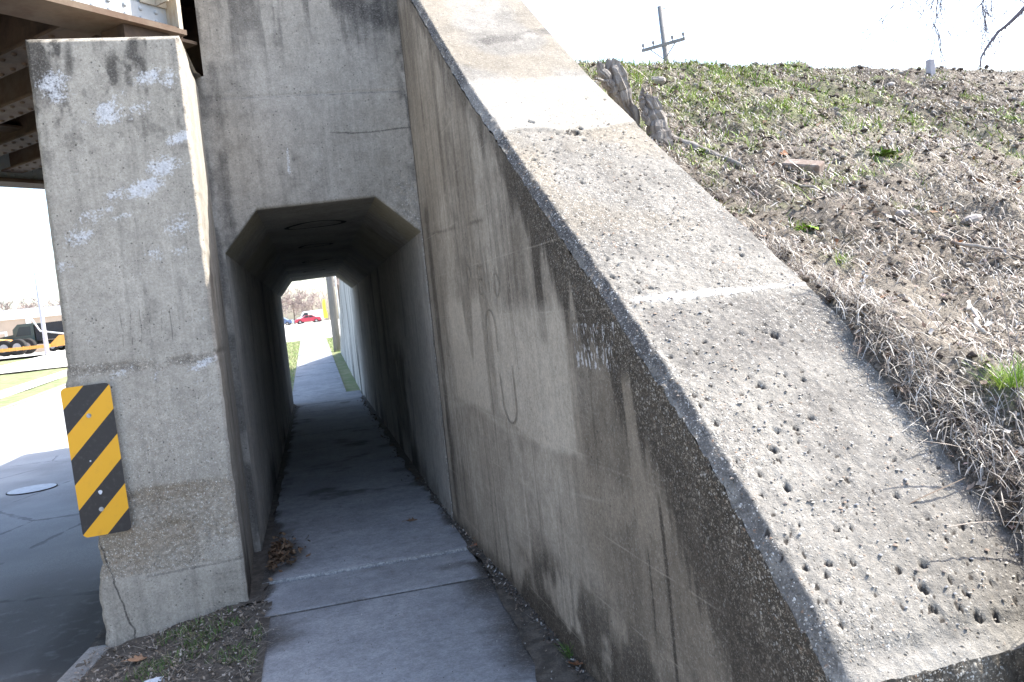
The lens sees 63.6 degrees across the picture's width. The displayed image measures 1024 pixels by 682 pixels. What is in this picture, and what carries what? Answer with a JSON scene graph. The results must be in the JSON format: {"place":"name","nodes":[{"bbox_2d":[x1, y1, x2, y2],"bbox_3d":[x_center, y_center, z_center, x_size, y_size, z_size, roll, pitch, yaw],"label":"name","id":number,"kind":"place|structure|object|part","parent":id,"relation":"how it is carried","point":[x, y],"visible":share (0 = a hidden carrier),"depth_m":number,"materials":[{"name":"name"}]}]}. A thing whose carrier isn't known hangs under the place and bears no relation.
{"place":"outdoors","nodes":[
{"label":"outdoors","id":0,"kind":"place"},
{"bbox_2d":[0,358,30,365],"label":"side lawn","id":1,"kind":"structure","parent":0,"point":[6,362],"depth_m":47.65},
{"bbox_2d":[0,305,61,352],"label":"warehouse","id":2,"kind":"structure","parent":0,"point":[10,320],"depth_m":106.60,"materials":[{"name":"beige"}]},
{"bbox_2d":[0,332,6,337],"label":"door","id":3,"kind":"structure","parent":2,"relation":"in","point":[2,334],"depth_m":105.13,"materials":[{"name":"beige"}]},
{"bbox_2d":[0,370,66,398],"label":"sidewalk","id":4,"kind":"structure","parent":0,"point":[25,386],"depth_m":29.73,"materials":[{"name":"concrete"}]},
{"bbox_2d":[0,368,67,390],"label":"lawn","id":5,"kind":"structure","parent":0,"point":[9,381],"depth_m":33.95,"materials":[{"name":"green plant"}]},
{"bbox_2d":[0,392,104,681],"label":"road","id":6,"kind":"structure","parent":0,"point":[52,625],"depth_m":7.55,"materials":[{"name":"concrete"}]},
{"bbox_2d":[6,483,57,495],"bbox_3d":[-6.601,2.044,11.367,0.624,0.026,0.624,-7,3,-13],"label":"manhole cover","id":7,"kind":"object","parent":6,"relation":"on","point":[31,489],"visible":1,"depth_m":11.31,"materials":[{"name":"metal"}]},
{"bbox_2d":[0,320,330,398],"bbox_3d":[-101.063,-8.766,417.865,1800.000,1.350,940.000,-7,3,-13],"label":"ground","id":8,"kind":"structure","parent":0,"point":[18,358],"depth_m":41.44,"materials":[{"name":"grey concrete"}]},
{"bbox_2d":[0,300,13,309],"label":"bare tree","id":9,"kind":"object","parent":8,"relation":"on","point":[2,306],"visible":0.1,"depth_m":159.03,"materials":[{"name":"brown plant"}]},
{"bbox_2d":[0,384,65,416],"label":"kerb","id":10,"kind":"structure","parent":8,"relation":"on","point":[15,406],"depth_m":24.61,"materials":[{"name":"concrete"}]},
{"bbox_2d":[0,376,67,409],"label":"roadside strip","id":11,"kind":"object","parent":8,"relation":"on","point":[9,400],"visible":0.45,"depth_m":26.54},
{"bbox_2d":[16,294,59,308],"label":"bare tree","id":12,"kind":"object","parent":8,"relation":"on","point":[31,305],"visible":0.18,"depth_m":155.12,"materials":[{"name":"brown plant"}]},
{"bbox_2d":[57,645,109,681],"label":"kerb","id":13,"kind":"structure","parent":8,"relation":"on","point":[68,674],"depth_m":4.58,"materials":[{"name":"concrete"}]},
{"bbox_2d":[25,36,253,647],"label":"concrete pier","id":14,"kind":"structure","parent":8,"relation":"on","point":[125,176],"depth_m":4.84,"materials":[{"name":"grey concrete"}]},
{"bbox_2d":[61,383,130,536],"bbox_3d":[-2.394,0.685,4.765,0.262,0.870,0.047,-8,3,-13],"label":"object marker","id":15,"kind":"object","parent":14,"relation":"attached to","point":[95,455],"visible":1,"depth_m":4.75,"materials":[{"name":"metal"}]},
{"bbox_2d":[0,0,203,188],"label":"railway bridge","id":16,"kind":"structure","parent":14,"relation":"on","point":[21,21],"depth_m":5.73,"materials":[{"name":"grey paint"}]},
{"bbox_2d":[0,281,336,322],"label":"woodland","id":17,"kind":"object","parent":8,"relation":"on","point":[284,298],"visible":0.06,"depth_m":290.86,"materials":[{"name":"plant"}]},
{"bbox_2d":[0,319,338,358],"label":"parking lot","id":18,"kind":"structure","parent":8,"relation":"on","point":[286,327],"depth_m":75.03,"materials":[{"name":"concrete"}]},
{"bbox_2d":[0,338,36,356],"bbox_3d":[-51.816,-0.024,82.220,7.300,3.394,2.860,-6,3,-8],"label":"wheels","id":19,"kind":"object","parent":18,"relation":"on","point":[6,343],"visible":0.76,"depth_m":81.32,"materials":[{"name":"black rubber"}]},
{"bbox_2d":[0,318,64,354],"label":"dump truck","id":20,"kind":"object","parent":18,"relation":"on","point":[33,330],"visible":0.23,"depth_m":84.53,"materials":[{"name":"black metal"}]},
{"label":"window","id":21,"kind":"part","parent":20,"relation":"part of","materials":[{"name":"grey glass"}]},
{"bbox_2d":[0,335,64,351],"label":"flatbed trailer","id":22,"kind":"object","parent":18,"relation":"on","point":[59,340],"visible":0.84,"depth_m":77.48,"materials":[{"name":"yellow paint"}]},
{"bbox_2d":[30,260,49,353],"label":"light pole","id":23,"kind":"object","parent":18,"relation":"on","point":[44,334],"visible":0.98,"depth_m":54.14,"materials":[{"name":"white metal"}]},
{"bbox_2d":[284,318,293,324],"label":"parked car","id":24,"kind":"object","parent":18,"relation":"on","point":[287,322],"visible":0.34,"depth_m":151.41,"materials":[{"name":"blue paint"}]},
{"bbox_2d":[294,315,320,323],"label":"parked car","id":25,"kind":"object","parent":18,"relation":"on","point":[305,318],"visible":0.91,"depth_m":144.86,"materials":[{"name":"red paint"}]},
{"bbox_2d":[297,309,323,323],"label":"van","id":26,"kind":"object","parent":18,"relation":"on","point":[317,313],"visible":0.44,"depth_m":166.43,"materials":[{"name":"white paint"}]},
{"bbox_2d":[322,297,327,317],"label":"feather flag","id":27,"kind":"object","parent":18,"relation":"on","point":[325,314],"visible":1,"depth_m":144.24,"materials":[{"name":"yellow fabric"}]},
{"bbox_2d":[281,296,296,313],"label":"bare tree","id":28,"kind":"object","parent":8,"relation":"on","point":[284,307],"visible":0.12,"depth_m":222.79,"materials":[{"name":"brown plant"}]},
{"bbox_2d":[282,289,305,323],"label":"bare tree","id":29,"kind":"object","parent":8,"relation":"on","point":[293,308],"visible":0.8,"depth_m":226.61,"materials":[{"name":"brown plant"}]},
{"bbox_2d":[287,341,300,391],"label":"grass","id":30,"kind":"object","parent":8,"relation":"on","point":[292,371],"visible":0.23,"depth_m":28.90,"materials":[{"name":"green plant"}]},
{"bbox_2d":[292,289,327,312],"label":"bare tree","id":31,"kind":"object","parent":8,"relation":"on","point":[310,304],"visible":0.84,"depth_m":224.74,"materials":[{"name":"brown plant"}]},
{"bbox_2d":[326,337,340,353],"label":"verge","id":32,"kind":"structure","parent":8,"relation":"on","point":[332,350],"depth_m":33.56,"materials":[{"name":"green plant"}]},
{"bbox_2d":[326,276,340,353],"bbox_3d":[-6.886,-3.862,30.435,0.349,9.501,0.286,-5,3,26],"label":"utility pole","id":33,"kind":"object","parent":32,"relation":"on","point":[333,313],"visible":0.22,"depth_m":30.49,"materials":[{"name":"grey wood"}]},
{"bbox_2d":[194,0,506,551],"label":"underpass","id":34,"kind":"object","parent":8,"relation":"on","point":[307,138],"visible":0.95,"depth_m":6.21,"materials":[{"name":"concrete"}]},
{"bbox_2d":[339,279,363,394],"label":"retaining wall","id":35,"kind":"structure","parent":8,"relation":"on","point":[349,347],"depth_m":20.56,"materials":[{"name":"concrete"}]},
{"bbox_2d":[641,6,685,61],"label":"utility pole","id":36,"kind":"object","parent":8,"relation":"on","point":[664,43],"visible":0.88,"depth_m":42.90,"materials":[{"name":"grey wood"}]},
{"bbox_2d":[0,323,339,373],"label":"cross street","id":37,"kind":"structure","parent":0,"point":[54,360],"depth_m":43.58,"materials":[{"name":"grey asphalt"}]},
{"bbox_2d":[75,581,273,681],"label":"verge soil","id":38,"kind":"structure","parent":0,"point":[99,640],"depth_m":4.46,"materials":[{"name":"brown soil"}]},
{"bbox_2d":[121,654,146,661],"bbox_3d":[-2.041,1.719,4.464,0.130,0.020,0.074,-1,10,-19],"label":"fallen leaf","id":39,"kind":"object","parent":38,"relation":"on","point":[139,658],"visible":1,"depth_m":4.48,"materials":[{"name":"orange plant"}]},
{"bbox_2d":[144,676,164,681],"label":"crumpled paper","id":40,"kind":"object","parent":38,"relation":"on","point":[156,679],"visible":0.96,"depth_m":4.09,"materials":[{"name":"white paper"}]},
{"bbox_2d":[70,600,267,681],"bbox_3d":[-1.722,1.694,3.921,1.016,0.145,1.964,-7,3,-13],"label":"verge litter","id":41,"kind":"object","parent":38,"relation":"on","point":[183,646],"visible":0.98,"depth_m":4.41,"materials":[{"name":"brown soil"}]},
{"bbox_2d":[70,596,279,681],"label":"verge straw","id":42,"kind":"object","parent":38,"relation":"on","point":[188,652],"visible":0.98,"depth_m":4.41,"materials":[{"name":"beige plant"}]},
{"bbox_2d":[238,404,296,605],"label":"dirt","id":43,"kind":"structure","parent":38,"relation":"on","point":[258,587],"depth_m":6.08,"materials":[{"name":"brown soil"}]},
{"bbox_2d":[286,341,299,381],"bbox_3d":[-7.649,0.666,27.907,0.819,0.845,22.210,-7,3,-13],"label":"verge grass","id":44,"kind":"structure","parent":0,"point":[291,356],"depth_m":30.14,"materials":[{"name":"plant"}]},
{"bbox_2d":[258,338,536,681],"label":"sidewalk","id":45,"kind":"structure","parent":0,"point":[477,617],"depth_m":5.29,"materials":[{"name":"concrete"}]},
{"bbox_2d":[265,529,310,580],"bbox_3d":[-1.567,1.490,5.802,0.304,0.104,1.241,-7,3,-13],"label":"leaf pile","id":46,"kind":"object","parent":45,"relation":"on","point":[275,553],"visible":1,"depth_m":5.78,"materials":[{"name":"brown plant"}]},
{"bbox_2d":[332,353,362,394],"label":"wall foot turf","id":47,"kind":"object","parent":45,"relation":"on","point":[348,379],"depth_m":22.28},
{"bbox_2d":[357,400,422,485],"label":"tunnel leaves","id":48,"kind":"object","parent":45,"relation":"on","point":[389,443],"visible":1,"depth_m":10.72,"materials":[{"name":"brown plant"}]},
{"bbox_2d":[361,395,452,520],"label":"dirt","id":49,"kind":"structure","parent":45,"relation":"on","point":[401,453],"depth_m":9.59,"materials":[{"name":"brown soil"}]},
{"bbox_2d":[265,405,551,679],"bbox_3d":[-1.896,1.370,9.449,1.323,0.016,13.995,-7,3,-13],"label":"walk grit","id":50,"kind":"object","parent":45,"relation":"on","point":[392,569],"visible":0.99,"depth_m":4.96,"materials":[{"name":"grey gravel"}]},
{"bbox_2d":[451,521,594,681],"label":"wall foot soil","id":51,"kind":"structure","parent":45,"relation":"on","point":[535,645],"depth_m":3.99,"materials":[{"name":"soil"}]},
{"bbox_2d":[413,469,595,681],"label":"wall foot litter","id":52,"kind":"object","parent":51,"relation":"on","point":[545,628],"depth_m":4.53,"materials":[{"name":"brown plant"}]},
{"bbox_2d":[553,638,572,658],"bbox_3d":[0.251,1.399,3.783,0.176,0.077,0.178,-3,4,45],"label":"grass tuft","id":53,"kind":"object","parent":51,"relation":"on","point":[568,650],"visible":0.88,"depth_m":3.76,"materials":[{"name":"green plant"}]},
{"bbox_2d":[568,660,585,664],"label":"fallen leaf","id":54,"kind":"object","parent":51,"relation":"on","point":[577,663],"visible":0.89,"depth_m":3.63,"materials":[{"name":"brown plant"}]},
{"bbox_2d":[397,0,1023,681],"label":"wing wall","id":55,"kind":"structure","parent":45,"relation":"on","point":[681,438],"depth_m":2.94,"materials":[{"name":"concrete"}]},
{"bbox_2d":[0,0,1023,324],"label":"sky","id":56,"kind":"structure","parent":0,"point":[823,33],"materials":[{"name":"white"}]},
{"bbox_2d":[507,61,1023,543],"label":"embankment","id":57,"kind":"structure","parent":0,"point":[944,311],"depth_m":4.01,"materials":[{"name":"soil"}]},
{"bbox_2d":[594,58,641,128],"bbox_3d":[0.636,-1.401,4.929,0.406,0.597,0.142,-8,3,-33],"label":"forked stump","id":58,"kind":"object","parent":57,"relation":"on","point":[613,75],"visible":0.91,"depth_m":4.88,"materials":[{"name":"grey wood"}]},
{"bbox_2d":[639,87,674,149],"bbox_3d":[0.866,-1.304,4.947,0.183,0.451,0.169,-6,3,10],"label":"sawn stump","id":59,"kind":"object","parent":57,"relation":"on","point":[653,117],"visible":0.9,"depth_m":4.90,"materials":[{"name":"grey wood"}]},
{"bbox_2d":[651,76,665,85],"bbox_3d":[1.204,-2.157,6.880,0.156,0.078,0.117,-6,3,2],"label":"stone","id":60,"kind":"object","parent":57,"relation":"on","point":[661,80],"visible":0.62,"depth_m":6.83,"materials":[{"name":"white stone"}]},
{"bbox_2d":[694,148,716,154],"bbox_3d":[1.135,-1.113,4.894,0.142,0.048,0.146,-5,3,27],"label":"leafy weed","id":61,"kind":"object","parent":57,"relation":"on","point":[701,150],"visible":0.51,"depth_m":4.87,"materials":[{"name":"green plant"}]},
{"bbox_2d":[671,133,746,169],"bbox_3d":[1.122,-1.142,4.923,0.580,0.354,0.076,-3,4,44],"label":"stick","id":62,"kind":"object","parent":57,"relation":"on","point":[730,160],"visible":0.48,"depth_m":4.86,"materials":[{"name":"grey wood"}]},
{"bbox_2d":[584,53,1008,150],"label":"crest grass","id":63,"kind":"structure","parent":57,"relation":"on","point":[650,73],"depth_m":6.96,"materials":[{"name":"plant"}]},
{"bbox_2d":[576,59,1023,528],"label":"bark chips","id":64,"kind":"object","parent":57,"relation":"on","point":[931,330],"visible":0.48,"depth_m":4.00,"materials":[{"name":"beige plant"}]},
{"bbox_2d":[578,57,1023,549],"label":"dry stalks","id":65,"kind":"object","parent":57,"relation":"on","point":[999,339],"visible":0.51,"depth_m":4.37,"materials":[{"name":"beige plant"}]},
{"bbox_2d":[795,221,807,230],"bbox_3d":[1.331,-0.539,3.841,0.111,0.055,0.118,-7,3,-13],"label":"grass tuft","id":66,"kind":"object","parent":57,"relation":"on","point":[798,225],"visible":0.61,"depth_m":3.83,"materials":[{"name":"green plant"}]},
{"bbox_2d":[580,61,1023,529],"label":"clods","id":67,"kind":"object","parent":57,"relation":"on","point":[830,297],"visible":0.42,"depth_m":5.21,"materials":[{"name":"brown soil"}]},
{"bbox_2d":[781,159,824,175],"bbox_3d":[1.618,-0.968,4.597,0.210,0.058,0.100,13,33,34],"label":"brick","id":68,"kind":"object","parent":57,"relation":"on","point":[815,166],"visible":0.83,"depth_m":4.56,"materials":[{"name":"beige brick"}]},
{"bbox_2d":[594,56,1023,526],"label":"long twigs","id":69,"kind":"object","parent":57,"relation":"on","point":[896,229],"visible":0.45,"depth_m":4.25,"materials":[{"name":"brown plant"}]},
{"bbox_2d":[799,225,818,229],"bbox_3d":[1.394,-0.528,3.850,0.095,0.031,0.097,-8,4,-41],"label":"leafy weed","id":70,"kind":"object","parent":57,"relation":"on","point":[809,226],"visible":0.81,"depth_m":3.84,"materials":[{"name":"green plant"}]},
{"bbox_2d":[629,72,1023,454],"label":"fallen leaves","id":71,"kind":"object","parent":57,"relation":"on","point":[876,214],"visible":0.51,"depth_m":4.10,"materials":[{"name":"brown plant"}]},
{"bbox_2d":[633,69,1023,487],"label":"leaf mat","id":72,"kind":"object","parent":57,"relation":"on","point":[1020,448],"visible":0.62,"depth_m":4.81,"materials":[{"name":"green plant"}]},
{"bbox_2d":[833,269,839,284],"bbox_3d":[1.279,-0.248,3.252,0.027,0.074,0.162,-5,3,22],"label":"bark piece","id":73,"kind":"object","parent":57,"relation":"on","point":[836,271],"visible":0.42,"depth_m":3.27,"materials":[{"name":"grey wood"}]},
{"bbox_2d":[821,249,852,262],"bbox_3d":[1.341,-0.348,3.413,0.141,0.057,0.131,-7,3,-13],"label":"grass tuft","id":74,"kind":"object","parent":57,"relation":"on","point":[840,257],"visible":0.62,"depth_m":3.39,"materials":[{"name":"green plant"}]},
{"bbox_2d":[779,175,951,240],"bbox_3d":[1.707,-0.668,4.062,0.044,0.456,0.864,-8,3,-36],"label":"stick","id":75,"kind":"object","parent":57,"relation":"on","point":[947,238],"visible":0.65,"depth_m":3.92,"materials":[{"name":"beige wood"}]},
{"bbox_2d":[869,149,899,156],"bbox_3d":[2.296,-1.145,5.117,0.190,0.063,0.195,-7,3,-13],"label":"leafy weed","id":76,"kind":"object","parent":57,"relation":"on","point":[887,152],"visible":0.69,"depth_m":5.09,"materials":[{"name":"green plant"}]},
{"bbox_2d":[750,222,1023,541],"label":"edge straw","id":77,"kind":"object","parent":57,"relation":"on","point":[840,285],"visible":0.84,"depth_m":2.53,"materials":[{"name":"beige plant"}]},
{"bbox_2d":[884,82,895,87],"bbox_3d":[3.615,-2.443,7.920,0.109,0.064,0.142,-17,6,15],"label":"stone","id":78,"kind":"object","parent":57,"relation":"on","point":[891,83],"visible":0.56,"depth_m":7.87,"materials":[{"name":"white stone"}]},
{"bbox_2d":[895,209,910,217],"bbox_3d":[1.859,-0.604,3.957,0.070,0.044,0.100,7,-12,-40],"label":"stone","id":79,"kind":"object","parent":57,"relation":"on","point":[899,212],"visible":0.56,"depth_m":3.92,"materials":[{"name":"white stone"}]},
{"bbox_2d":[925,59,935,75],"bbox_3d":[4.480,-2.889,8.838,0.070,0.240,0.070,-7,3,-13],"label":"marker post","id":80,"kind":"object","parent":57,"relation":"on","point":[930,65],"visible":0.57,"depth_m":8.80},
{"bbox_2d":[849,0,1023,67],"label":"drooping tree","id":81,"kind":"object","parent":57,"relation":"on","point":[1008,23],"visible":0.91,"depth_m":15.38,"materials":[{"name":"brown plant"}]},
{"bbox_2d":[960,214,982,224],"bbox_3d":[2.297,-0.601,4.124,0.130,0.060,0.097,-14,-5,-30],"label":"stone","id":82,"kind":"object","parent":57,"relation":"on","point":[976,217],"visible":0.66,"depth_m":4.08,"materials":[{"name":"white stone"}]},
{"bbox_2d":[966,300,986,334],"bbox_3d":[1.680,-0.088,2.997,0.032,0.111,0.301,-5,3,21],"label":"twig","id":83,"kind":"object","parent":57,"relation":"on","point":[976,319],"visible":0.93,"depth_m":3.00,"materials":[{"name":"white wood"}]},
{"bbox_2d":[951,240,1023,258],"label":"twig","id":84,"kind":"object","parent":57,"relation":"on","point":[1000,250],"visible":1,"depth_m":3.67,"materials":[{"name":"beige wood"}]},
{"bbox_2d":[964,350,1023,389],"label":"grass tuft","id":85,"kind":"object","parent":57,"relation":"on","point":[1019,372],"visible":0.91,"depth_m":2.42,"materials":[{"name":"green plant"}]},
{"bbox_2d":[575,55,1023,264],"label":"grass","id":86,"kind":"structure","parent":0,"point":[781,105],"depth_m":6.26,"materials":[{"name":"green plant"}]}
]}

